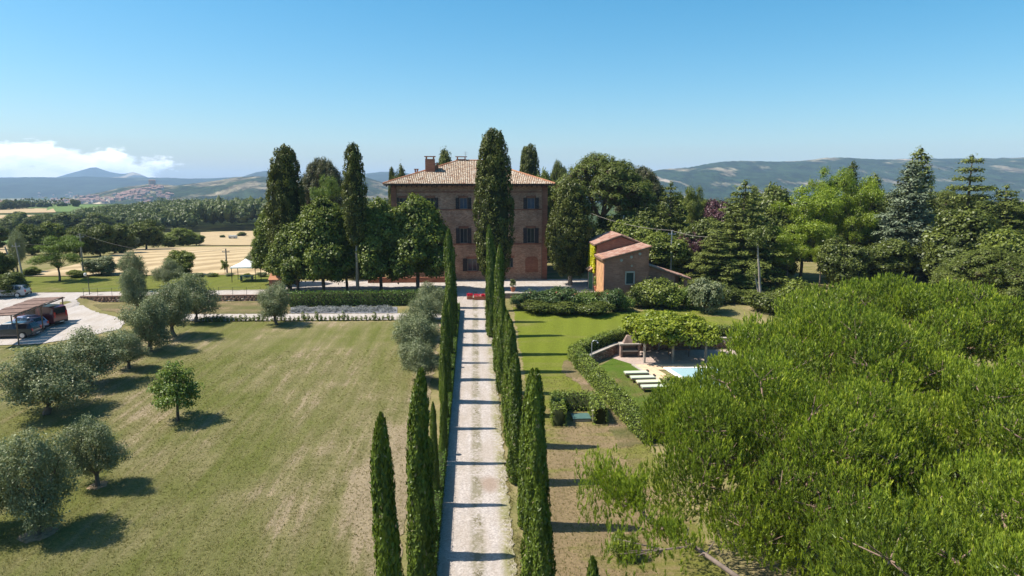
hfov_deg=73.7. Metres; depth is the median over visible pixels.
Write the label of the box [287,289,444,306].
dark hedge
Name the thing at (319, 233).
lime tree
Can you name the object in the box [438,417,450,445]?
box hedge
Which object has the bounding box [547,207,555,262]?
park tree
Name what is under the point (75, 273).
bushy tree
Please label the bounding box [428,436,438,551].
cypress
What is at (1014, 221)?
cedar tree
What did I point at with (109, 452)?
olive tree
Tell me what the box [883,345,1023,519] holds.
stone pine
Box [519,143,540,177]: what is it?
dark cypress
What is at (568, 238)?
old cypress
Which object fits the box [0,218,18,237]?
field tree
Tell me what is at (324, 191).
light green tree
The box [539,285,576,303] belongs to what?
garden shrub
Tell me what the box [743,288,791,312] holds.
garden shrub
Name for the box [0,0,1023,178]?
sky
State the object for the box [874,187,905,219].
park tree
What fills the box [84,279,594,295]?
gravel terrace
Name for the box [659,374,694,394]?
garden shrub
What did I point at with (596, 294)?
garden shrub
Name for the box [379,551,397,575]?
cypress
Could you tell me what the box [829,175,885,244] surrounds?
robinia tree
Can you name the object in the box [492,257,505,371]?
cypress
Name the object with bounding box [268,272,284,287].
brick hut
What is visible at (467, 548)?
gravel drive
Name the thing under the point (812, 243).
park tree
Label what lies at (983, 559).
stone pine
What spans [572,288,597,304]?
garden shrub
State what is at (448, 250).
cypress
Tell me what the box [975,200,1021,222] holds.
park tree
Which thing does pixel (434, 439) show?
cypress
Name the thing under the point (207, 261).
straw field
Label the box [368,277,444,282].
parapet wall
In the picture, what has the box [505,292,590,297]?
terrace wall
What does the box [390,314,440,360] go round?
olive tree
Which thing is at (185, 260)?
bushy tree
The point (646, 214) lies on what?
park tree
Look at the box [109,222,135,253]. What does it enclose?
field tree
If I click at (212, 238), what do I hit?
straw field
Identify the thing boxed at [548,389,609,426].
laurel hedge
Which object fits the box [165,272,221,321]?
olive tree
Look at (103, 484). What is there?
bare earth
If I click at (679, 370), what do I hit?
swimming pool
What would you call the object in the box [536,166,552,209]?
green tree
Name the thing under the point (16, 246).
utility pole
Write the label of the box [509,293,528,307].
garden shrub
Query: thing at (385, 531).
cypress
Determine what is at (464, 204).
window
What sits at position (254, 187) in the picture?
hills
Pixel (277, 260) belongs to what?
lime tree
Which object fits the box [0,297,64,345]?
carport
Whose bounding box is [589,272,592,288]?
door
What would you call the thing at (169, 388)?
young lime tree
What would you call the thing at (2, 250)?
straw field
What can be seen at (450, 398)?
box hedge
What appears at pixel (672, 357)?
pergola
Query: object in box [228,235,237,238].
hay trailer
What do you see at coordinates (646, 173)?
stone pine
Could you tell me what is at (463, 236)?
window
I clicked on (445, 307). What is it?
cypress
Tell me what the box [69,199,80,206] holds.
field tree
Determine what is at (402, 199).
window
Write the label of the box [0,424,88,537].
olive tree
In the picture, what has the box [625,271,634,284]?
window
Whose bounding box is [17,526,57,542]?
bare earth
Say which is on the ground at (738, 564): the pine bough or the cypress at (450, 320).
the cypress at (450, 320)
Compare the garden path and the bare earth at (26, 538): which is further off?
the garden path
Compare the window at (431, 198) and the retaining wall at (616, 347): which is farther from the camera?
the window at (431, 198)
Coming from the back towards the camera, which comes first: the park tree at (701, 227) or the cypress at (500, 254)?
the park tree at (701, 227)
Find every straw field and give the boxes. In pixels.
[0,208,54,212]
[0,245,8,252]
[24,247,267,275]
[199,231,253,244]
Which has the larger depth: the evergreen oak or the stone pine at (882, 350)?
the evergreen oak
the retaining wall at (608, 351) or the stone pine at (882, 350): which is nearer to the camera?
the stone pine at (882, 350)
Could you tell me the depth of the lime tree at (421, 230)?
82.17 m
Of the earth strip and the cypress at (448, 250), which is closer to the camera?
the cypress at (448, 250)
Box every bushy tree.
[0,252,18,275]
[0,270,32,294]
[19,266,42,274]
[65,269,85,277]
[80,255,116,274]
[163,250,195,273]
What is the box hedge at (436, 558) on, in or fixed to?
on the ground at (738, 564)
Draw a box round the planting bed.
[291,307,396,312]
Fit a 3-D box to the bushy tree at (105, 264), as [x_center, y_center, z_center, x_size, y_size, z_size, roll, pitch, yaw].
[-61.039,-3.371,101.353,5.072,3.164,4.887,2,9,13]
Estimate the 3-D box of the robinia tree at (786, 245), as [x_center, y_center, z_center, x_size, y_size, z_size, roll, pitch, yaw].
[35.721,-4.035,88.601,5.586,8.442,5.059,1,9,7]
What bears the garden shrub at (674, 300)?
on the ground at (738, 564)
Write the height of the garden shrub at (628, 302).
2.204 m
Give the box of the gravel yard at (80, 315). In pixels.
[0,292,124,344]
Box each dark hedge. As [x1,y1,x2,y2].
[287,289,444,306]
[320,274,386,278]
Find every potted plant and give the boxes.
[509,279,515,291]
[592,276,596,290]
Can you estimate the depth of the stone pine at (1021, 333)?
45.36 m
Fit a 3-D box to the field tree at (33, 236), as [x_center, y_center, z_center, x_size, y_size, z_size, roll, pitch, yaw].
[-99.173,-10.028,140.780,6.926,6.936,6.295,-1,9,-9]
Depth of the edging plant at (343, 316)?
71.75 m
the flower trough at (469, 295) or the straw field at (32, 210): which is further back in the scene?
the straw field at (32, 210)
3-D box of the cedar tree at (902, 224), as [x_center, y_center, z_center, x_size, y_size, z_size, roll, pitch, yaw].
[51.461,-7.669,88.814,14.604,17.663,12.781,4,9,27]
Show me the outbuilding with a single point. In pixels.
(622, 261)
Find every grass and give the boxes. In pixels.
[437,315,521,575]
[522,374,650,575]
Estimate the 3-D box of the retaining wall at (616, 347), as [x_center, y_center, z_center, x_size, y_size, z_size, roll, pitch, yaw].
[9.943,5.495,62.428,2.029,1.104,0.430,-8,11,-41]
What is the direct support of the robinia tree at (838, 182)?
on the ground at (738, 564)
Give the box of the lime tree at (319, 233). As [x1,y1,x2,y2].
[285,196,352,291]
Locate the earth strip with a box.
[93,301,290,313]
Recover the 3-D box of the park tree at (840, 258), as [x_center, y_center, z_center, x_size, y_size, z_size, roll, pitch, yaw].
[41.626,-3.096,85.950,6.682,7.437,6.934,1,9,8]
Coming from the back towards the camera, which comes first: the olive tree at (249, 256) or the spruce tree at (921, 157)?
the olive tree at (249, 256)
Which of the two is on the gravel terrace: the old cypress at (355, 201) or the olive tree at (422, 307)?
the old cypress at (355, 201)
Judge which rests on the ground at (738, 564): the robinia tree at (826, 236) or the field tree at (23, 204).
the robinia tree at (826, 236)
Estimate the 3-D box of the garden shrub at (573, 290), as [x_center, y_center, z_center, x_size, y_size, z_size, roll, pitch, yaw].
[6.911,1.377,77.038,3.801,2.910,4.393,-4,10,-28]
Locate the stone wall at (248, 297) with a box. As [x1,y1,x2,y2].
[80,294,288,301]
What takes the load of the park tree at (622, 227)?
on the ground at (738, 564)
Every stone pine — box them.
[299,156,345,206]
[548,152,657,219]
[550,159,566,204]
[613,166,668,213]
[635,345,971,575]
[701,296,989,454]
[767,271,1023,376]
[800,446,1023,575]
[824,490,1018,575]
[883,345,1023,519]
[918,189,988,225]
[928,245,1023,310]
[1012,315,1023,340]
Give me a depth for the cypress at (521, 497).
31.04 m
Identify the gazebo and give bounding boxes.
[230,259,260,281]
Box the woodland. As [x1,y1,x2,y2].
[69,195,387,227]
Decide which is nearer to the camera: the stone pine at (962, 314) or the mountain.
the stone pine at (962, 314)
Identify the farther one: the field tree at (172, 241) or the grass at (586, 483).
the field tree at (172, 241)
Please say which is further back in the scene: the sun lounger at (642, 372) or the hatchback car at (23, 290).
the hatchback car at (23, 290)
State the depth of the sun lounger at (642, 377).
52.91 m
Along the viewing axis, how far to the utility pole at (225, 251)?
102.92 m
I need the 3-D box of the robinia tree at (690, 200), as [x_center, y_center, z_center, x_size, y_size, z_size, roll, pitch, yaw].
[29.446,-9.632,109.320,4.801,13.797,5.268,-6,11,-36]
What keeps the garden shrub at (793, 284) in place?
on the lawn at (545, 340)
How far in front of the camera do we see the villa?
95.12 m
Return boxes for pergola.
[633,330,706,362]
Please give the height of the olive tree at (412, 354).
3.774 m
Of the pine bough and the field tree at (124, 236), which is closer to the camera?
the pine bough
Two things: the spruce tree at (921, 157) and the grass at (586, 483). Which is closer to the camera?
the grass at (586, 483)
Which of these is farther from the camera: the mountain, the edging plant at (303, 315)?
the mountain
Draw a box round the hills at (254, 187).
[48,176,387,203]
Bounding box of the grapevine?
[621,309,725,348]
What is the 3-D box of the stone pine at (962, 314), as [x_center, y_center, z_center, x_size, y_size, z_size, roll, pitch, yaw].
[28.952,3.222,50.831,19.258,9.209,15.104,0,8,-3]
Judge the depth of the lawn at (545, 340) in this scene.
38.75 m
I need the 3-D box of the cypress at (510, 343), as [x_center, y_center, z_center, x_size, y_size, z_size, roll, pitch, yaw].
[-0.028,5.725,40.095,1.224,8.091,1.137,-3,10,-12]
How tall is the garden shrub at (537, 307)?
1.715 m
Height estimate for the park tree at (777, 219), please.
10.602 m
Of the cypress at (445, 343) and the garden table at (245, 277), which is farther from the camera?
the garden table at (245, 277)
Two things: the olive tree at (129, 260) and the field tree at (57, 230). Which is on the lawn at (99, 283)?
the olive tree at (129, 260)
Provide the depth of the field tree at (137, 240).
158.67 m
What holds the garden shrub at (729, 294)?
on the ground at (738, 564)
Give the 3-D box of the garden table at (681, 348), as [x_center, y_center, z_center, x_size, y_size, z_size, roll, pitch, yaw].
[14.950,5.755,61.201,1.800,0.750,0.900,0,8,-3]
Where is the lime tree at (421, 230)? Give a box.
[385,192,456,289]
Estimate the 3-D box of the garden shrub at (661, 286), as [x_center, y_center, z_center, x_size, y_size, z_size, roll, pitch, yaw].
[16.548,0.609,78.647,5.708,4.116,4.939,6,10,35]
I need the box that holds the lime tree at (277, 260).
[263,214,320,290]
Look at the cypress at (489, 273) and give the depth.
64.65 m
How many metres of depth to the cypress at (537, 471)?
25.75 m
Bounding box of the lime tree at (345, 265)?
[324,211,364,289]
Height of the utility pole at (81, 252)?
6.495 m
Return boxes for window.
[397,196,407,208]
[424,196,437,207]
[456,196,470,209]
[456,226,471,243]
[463,256,480,271]
[507,256,513,268]
[523,195,538,209]
[523,226,538,243]
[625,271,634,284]
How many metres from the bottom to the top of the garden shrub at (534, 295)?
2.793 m
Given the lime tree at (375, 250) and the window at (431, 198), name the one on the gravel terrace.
the lime tree at (375, 250)
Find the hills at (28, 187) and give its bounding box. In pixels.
[0,171,408,197]
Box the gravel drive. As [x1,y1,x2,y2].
[436,291,516,575]
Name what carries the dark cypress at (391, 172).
on the ground at (738, 564)
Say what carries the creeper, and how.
attached to the outbuilding
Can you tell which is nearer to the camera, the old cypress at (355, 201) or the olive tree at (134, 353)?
the olive tree at (134, 353)
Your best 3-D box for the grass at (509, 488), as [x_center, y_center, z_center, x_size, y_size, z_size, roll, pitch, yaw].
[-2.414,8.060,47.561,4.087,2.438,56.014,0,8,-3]
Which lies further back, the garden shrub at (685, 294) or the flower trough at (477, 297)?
the flower trough at (477, 297)
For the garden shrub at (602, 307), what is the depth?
73.71 m
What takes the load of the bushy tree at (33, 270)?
on the straw field at (207, 261)
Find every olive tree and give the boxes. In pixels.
[0,343,103,415]
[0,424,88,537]
[0,439,26,514]
[7,228,26,271]
[49,325,133,384]
[53,414,135,486]
[103,328,152,368]
[114,250,150,285]
[114,295,175,351]
[116,267,147,309]
[142,277,195,336]
[149,257,184,285]
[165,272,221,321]
[242,252,252,261]
[254,280,290,324]
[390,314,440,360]
[394,337,439,376]
[397,292,441,332]
[415,280,444,314]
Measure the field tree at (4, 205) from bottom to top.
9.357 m
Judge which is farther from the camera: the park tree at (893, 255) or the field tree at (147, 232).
the field tree at (147, 232)
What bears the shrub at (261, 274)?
on the lawn at (99, 283)
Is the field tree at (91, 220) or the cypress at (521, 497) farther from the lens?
the field tree at (91, 220)
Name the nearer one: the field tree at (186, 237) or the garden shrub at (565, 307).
the garden shrub at (565, 307)
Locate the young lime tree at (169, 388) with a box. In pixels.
[145,358,204,420]
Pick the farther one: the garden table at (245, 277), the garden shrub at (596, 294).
the garden table at (245, 277)
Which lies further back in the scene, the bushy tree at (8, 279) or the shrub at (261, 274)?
the shrub at (261, 274)
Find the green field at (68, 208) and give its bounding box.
[47,204,103,211]
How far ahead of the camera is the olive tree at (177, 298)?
64.00 m
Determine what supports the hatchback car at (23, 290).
on the gravel yard at (80, 315)
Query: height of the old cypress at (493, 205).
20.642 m
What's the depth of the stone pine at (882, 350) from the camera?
36.15 m
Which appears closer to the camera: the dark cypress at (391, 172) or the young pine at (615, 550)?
the young pine at (615, 550)
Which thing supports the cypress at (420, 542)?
on the ground at (738, 564)
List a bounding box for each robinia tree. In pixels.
[683,184,707,223]
[765,225,813,276]
[767,184,848,279]
[803,166,855,273]
[809,222,836,284]
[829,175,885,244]
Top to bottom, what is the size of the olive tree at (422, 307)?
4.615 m
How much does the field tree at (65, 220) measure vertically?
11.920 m
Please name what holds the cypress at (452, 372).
on the ground at (738, 564)
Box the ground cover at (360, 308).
[290,305,395,313]
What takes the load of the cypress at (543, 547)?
on the ground at (738, 564)
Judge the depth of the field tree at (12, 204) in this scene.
684.78 m
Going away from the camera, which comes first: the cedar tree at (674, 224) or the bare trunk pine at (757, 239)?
the bare trunk pine at (757, 239)
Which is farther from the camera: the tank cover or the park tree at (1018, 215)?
the park tree at (1018, 215)
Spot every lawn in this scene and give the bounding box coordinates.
[0,321,440,575]
[25,274,269,291]
[512,307,911,575]
[601,358,674,435]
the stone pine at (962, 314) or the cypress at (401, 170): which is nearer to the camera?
the stone pine at (962, 314)
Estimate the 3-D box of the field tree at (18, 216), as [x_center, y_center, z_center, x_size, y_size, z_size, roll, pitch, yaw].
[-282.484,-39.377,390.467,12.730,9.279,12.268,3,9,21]
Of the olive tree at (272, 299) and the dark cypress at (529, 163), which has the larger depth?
the dark cypress at (529, 163)
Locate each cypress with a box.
[264,143,305,289]
[341,141,368,291]
[369,412,404,575]
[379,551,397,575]
[388,163,405,204]
[388,166,394,204]
[405,367,436,575]
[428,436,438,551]
[429,401,440,491]
[438,309,452,400]
[439,351,448,417]
[439,373,447,461]
[441,303,451,370]
[443,228,457,322]
[445,262,456,337]
[447,304,453,353]
[453,247,455,269]
[472,127,515,281]
[485,224,495,336]
[491,244,503,348]
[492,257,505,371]
[495,298,506,392]
[500,310,510,415]
[503,318,518,446]
[506,352,523,483]
[516,367,533,528]
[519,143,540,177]
[519,368,552,575]
[531,483,557,575]
[544,178,596,284]
[586,555,599,575]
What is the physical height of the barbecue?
1.950 m
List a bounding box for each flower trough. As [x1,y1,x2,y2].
[467,293,472,298]
[474,294,483,299]
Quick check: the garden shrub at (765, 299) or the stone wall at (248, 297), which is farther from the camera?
the stone wall at (248, 297)
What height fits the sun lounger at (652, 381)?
0.550 m
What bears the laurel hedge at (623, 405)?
on the lawn at (545, 340)
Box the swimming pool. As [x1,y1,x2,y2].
[631,364,719,387]
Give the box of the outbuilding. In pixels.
[586,231,690,294]
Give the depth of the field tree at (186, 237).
193.73 m
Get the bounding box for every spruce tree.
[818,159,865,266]
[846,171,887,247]
[882,145,938,229]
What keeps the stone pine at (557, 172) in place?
on the ground at (738, 564)
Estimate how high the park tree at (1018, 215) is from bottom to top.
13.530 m
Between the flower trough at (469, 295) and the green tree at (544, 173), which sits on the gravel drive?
the flower trough at (469, 295)
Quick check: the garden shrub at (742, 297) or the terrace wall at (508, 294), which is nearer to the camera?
the garden shrub at (742, 297)
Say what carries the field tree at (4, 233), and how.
on the ground at (738, 564)
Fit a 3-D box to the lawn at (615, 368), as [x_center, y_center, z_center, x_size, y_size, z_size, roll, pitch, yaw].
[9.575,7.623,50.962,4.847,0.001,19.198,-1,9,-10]
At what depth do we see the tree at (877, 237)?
101.63 m
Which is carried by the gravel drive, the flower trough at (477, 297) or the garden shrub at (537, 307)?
the flower trough at (477, 297)
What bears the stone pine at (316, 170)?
on the ground at (738, 564)
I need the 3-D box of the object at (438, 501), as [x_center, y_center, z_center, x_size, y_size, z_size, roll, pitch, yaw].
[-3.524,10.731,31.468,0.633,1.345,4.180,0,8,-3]
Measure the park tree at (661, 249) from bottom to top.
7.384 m
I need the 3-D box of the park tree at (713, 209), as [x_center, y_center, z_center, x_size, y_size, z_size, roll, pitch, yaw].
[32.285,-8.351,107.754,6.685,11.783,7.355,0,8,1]
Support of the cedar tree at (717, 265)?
on the ground at (738, 564)
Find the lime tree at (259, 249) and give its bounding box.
[250,205,271,274]
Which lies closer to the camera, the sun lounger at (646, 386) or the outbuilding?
the sun lounger at (646, 386)
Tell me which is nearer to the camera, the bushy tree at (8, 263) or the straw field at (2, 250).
the bushy tree at (8, 263)
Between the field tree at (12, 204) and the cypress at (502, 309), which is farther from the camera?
the field tree at (12, 204)
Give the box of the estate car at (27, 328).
[0,321,42,338]
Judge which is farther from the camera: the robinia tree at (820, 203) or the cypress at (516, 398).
the robinia tree at (820, 203)
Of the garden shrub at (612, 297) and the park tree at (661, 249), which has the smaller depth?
the garden shrub at (612, 297)
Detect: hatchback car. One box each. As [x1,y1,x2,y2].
[0,284,31,297]
[12,314,49,328]
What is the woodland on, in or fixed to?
on the ground at (738, 564)
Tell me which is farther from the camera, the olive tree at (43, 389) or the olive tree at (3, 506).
the olive tree at (43, 389)
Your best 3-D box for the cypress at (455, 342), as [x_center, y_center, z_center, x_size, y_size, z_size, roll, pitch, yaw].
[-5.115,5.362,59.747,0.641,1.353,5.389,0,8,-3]
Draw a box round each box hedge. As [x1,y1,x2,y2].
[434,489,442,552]
[434,540,438,571]
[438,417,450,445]
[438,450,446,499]
[447,391,452,427]
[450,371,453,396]
[451,353,455,376]
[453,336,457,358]
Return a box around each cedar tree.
[652,181,692,239]
[678,230,755,290]
[693,179,797,291]
[858,160,939,288]
[938,154,1006,227]
[983,184,1023,236]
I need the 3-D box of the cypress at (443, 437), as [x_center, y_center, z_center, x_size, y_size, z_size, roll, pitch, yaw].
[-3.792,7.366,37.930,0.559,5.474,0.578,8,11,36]
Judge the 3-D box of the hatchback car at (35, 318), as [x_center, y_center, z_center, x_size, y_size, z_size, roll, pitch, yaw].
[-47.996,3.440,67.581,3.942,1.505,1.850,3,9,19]
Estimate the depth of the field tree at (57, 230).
157.44 m
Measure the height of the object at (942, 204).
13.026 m
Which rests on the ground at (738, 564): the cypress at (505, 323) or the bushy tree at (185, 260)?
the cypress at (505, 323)
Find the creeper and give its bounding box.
[586,244,595,272]
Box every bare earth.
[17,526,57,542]
[86,481,107,489]
[561,360,641,447]
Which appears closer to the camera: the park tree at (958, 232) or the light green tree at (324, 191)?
the park tree at (958, 232)
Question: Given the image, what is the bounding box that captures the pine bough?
[574,444,739,575]
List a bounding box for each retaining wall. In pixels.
[589,344,614,361]
[614,341,621,353]
[639,337,753,350]
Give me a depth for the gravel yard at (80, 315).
71.11 m
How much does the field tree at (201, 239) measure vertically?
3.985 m
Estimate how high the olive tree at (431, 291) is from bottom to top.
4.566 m
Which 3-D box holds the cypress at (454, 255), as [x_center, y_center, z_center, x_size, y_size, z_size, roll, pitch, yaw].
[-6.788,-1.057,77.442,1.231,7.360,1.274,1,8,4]
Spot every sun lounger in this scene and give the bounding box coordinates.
[624,369,648,377]
[630,374,655,382]
[636,378,662,387]
[640,384,666,391]
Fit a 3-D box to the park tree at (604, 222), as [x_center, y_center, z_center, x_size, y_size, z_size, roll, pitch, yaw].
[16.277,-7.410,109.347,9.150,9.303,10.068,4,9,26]
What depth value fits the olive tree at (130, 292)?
72.71 m
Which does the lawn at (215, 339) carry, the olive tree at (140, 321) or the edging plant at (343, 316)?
the olive tree at (140, 321)
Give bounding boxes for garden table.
[239,275,254,280]
[668,347,689,356]
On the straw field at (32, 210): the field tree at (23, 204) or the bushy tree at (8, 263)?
the field tree at (23, 204)
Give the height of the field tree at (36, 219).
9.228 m
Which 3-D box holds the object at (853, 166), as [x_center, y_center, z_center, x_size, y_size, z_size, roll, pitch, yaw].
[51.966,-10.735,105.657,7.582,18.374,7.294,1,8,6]
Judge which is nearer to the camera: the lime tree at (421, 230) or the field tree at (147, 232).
the lime tree at (421, 230)
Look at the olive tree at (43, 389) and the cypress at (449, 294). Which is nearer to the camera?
the olive tree at (43, 389)
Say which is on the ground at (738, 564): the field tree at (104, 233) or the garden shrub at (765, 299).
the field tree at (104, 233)
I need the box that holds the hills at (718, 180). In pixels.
[586,157,1023,203]
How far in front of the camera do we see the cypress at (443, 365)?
42.58 m
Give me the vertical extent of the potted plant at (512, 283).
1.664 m
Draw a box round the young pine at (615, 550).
[609,530,642,560]
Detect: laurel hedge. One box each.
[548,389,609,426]
[567,323,775,443]
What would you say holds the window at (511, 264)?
in the villa
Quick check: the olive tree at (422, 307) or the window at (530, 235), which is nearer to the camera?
the olive tree at (422, 307)
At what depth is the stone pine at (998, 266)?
63.31 m
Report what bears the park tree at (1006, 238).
on the ground at (738, 564)
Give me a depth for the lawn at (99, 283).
92.33 m
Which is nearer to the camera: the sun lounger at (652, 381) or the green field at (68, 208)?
the sun lounger at (652, 381)
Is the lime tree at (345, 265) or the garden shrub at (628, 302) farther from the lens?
the lime tree at (345, 265)
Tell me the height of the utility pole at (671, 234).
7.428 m
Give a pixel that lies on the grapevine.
(651, 326)
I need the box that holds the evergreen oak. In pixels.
[436,146,451,165]
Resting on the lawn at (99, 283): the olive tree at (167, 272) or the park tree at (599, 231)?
the olive tree at (167, 272)
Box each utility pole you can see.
[11,243,22,273]
[76,234,83,270]
[224,249,229,272]
[668,230,675,270]
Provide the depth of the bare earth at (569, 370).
44.43 m
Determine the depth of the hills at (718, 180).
2913.09 m
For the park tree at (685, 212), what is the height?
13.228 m
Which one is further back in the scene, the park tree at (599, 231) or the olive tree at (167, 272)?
the park tree at (599, 231)
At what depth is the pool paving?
60.65 m
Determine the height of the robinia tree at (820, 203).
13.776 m
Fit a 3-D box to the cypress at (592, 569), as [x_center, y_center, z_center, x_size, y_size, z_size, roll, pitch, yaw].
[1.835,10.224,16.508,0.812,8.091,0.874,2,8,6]
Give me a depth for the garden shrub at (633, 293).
77.61 m
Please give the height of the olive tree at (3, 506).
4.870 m
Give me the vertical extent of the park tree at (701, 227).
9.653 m
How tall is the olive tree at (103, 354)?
4.716 m
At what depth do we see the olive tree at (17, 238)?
103.78 m
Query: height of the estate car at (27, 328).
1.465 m
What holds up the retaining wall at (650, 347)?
on the ground at (738, 564)
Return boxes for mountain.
[59,167,147,177]
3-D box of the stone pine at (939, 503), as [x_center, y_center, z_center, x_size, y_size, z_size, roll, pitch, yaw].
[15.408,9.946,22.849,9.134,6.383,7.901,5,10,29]
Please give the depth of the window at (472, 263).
95.76 m
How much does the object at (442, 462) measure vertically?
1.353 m
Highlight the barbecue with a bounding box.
[618,335,640,356]
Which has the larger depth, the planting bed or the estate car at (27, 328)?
the planting bed
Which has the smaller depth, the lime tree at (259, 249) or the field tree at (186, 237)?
the lime tree at (259, 249)
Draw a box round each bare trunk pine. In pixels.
[742,226,772,294]
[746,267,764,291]
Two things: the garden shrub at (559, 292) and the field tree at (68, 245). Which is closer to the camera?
the garden shrub at (559, 292)
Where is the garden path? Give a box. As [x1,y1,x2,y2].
[183,313,440,320]
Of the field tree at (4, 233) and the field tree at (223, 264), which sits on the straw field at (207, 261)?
the field tree at (223, 264)
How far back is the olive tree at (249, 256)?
109.63 m
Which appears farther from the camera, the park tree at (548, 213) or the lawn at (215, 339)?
the park tree at (548, 213)
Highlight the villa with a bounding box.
[382,151,555,279]
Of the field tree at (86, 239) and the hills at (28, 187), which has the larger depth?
the hills at (28, 187)
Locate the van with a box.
[14,304,67,325]
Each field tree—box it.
[0,201,8,209]
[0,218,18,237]
[0,226,10,247]
[2,199,16,208]
[4,212,27,223]
[14,200,31,208]
[15,223,47,254]
[22,213,53,226]
[24,235,84,280]
[38,221,65,246]
[42,212,82,229]
[62,224,95,256]
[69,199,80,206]
[79,212,118,230]
[87,222,116,255]
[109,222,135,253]
[127,218,167,248]
[128,237,140,249]
[162,234,178,246]
[165,227,199,245]
[195,233,205,244]
[220,260,228,269]
[237,232,246,235]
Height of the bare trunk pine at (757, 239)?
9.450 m
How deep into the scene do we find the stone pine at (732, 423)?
25.99 m
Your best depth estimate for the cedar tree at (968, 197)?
95.93 m
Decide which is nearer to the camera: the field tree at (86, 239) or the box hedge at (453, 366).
the box hedge at (453, 366)
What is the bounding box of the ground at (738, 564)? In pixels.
[0,198,1023,575]
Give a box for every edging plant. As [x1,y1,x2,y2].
[301,312,305,320]
[339,312,345,320]
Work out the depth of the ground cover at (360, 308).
76.27 m
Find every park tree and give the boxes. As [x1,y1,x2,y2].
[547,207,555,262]
[584,217,605,270]
[595,213,619,231]
[609,219,654,240]
[615,200,671,233]
[635,231,696,277]
[668,194,707,235]
[672,232,704,274]
[674,213,733,260]
[697,198,728,222]
[724,181,794,253]
[753,208,812,277]
[807,217,831,259]
[816,233,875,286]
[862,237,922,282]
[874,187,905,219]
[918,206,1001,289]
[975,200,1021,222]
[976,226,1023,310]
[997,204,1023,238]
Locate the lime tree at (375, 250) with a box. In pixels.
[342,196,418,290]
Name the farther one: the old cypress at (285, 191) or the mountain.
the mountain
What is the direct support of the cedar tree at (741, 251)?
on the ground at (738, 564)
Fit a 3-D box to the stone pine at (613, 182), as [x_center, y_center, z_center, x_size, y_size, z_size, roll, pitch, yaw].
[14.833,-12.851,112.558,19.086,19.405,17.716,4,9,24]
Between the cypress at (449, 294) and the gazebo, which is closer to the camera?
the cypress at (449, 294)
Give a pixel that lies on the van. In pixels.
(54, 313)
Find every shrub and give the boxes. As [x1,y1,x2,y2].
[256,272,266,276]
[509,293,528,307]
[520,288,554,302]
[520,299,552,313]
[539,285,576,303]
[550,300,581,313]
[561,288,582,302]
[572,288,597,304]
[575,300,615,314]
[585,290,607,301]
[597,288,625,310]
[617,295,635,310]
[626,283,653,306]
[631,276,678,307]
[657,283,685,309]
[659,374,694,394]
[679,285,700,308]
[687,276,725,313]
[712,284,739,304]
[725,288,758,303]
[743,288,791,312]
[776,277,825,310]
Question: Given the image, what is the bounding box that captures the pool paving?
[613,350,736,364]
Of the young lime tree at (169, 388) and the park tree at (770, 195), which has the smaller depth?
the young lime tree at (169, 388)
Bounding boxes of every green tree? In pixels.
[309,174,341,278]
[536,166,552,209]
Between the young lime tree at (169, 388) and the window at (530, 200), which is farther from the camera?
the window at (530, 200)
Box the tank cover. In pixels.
[571,413,590,421]
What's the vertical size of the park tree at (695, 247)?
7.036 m

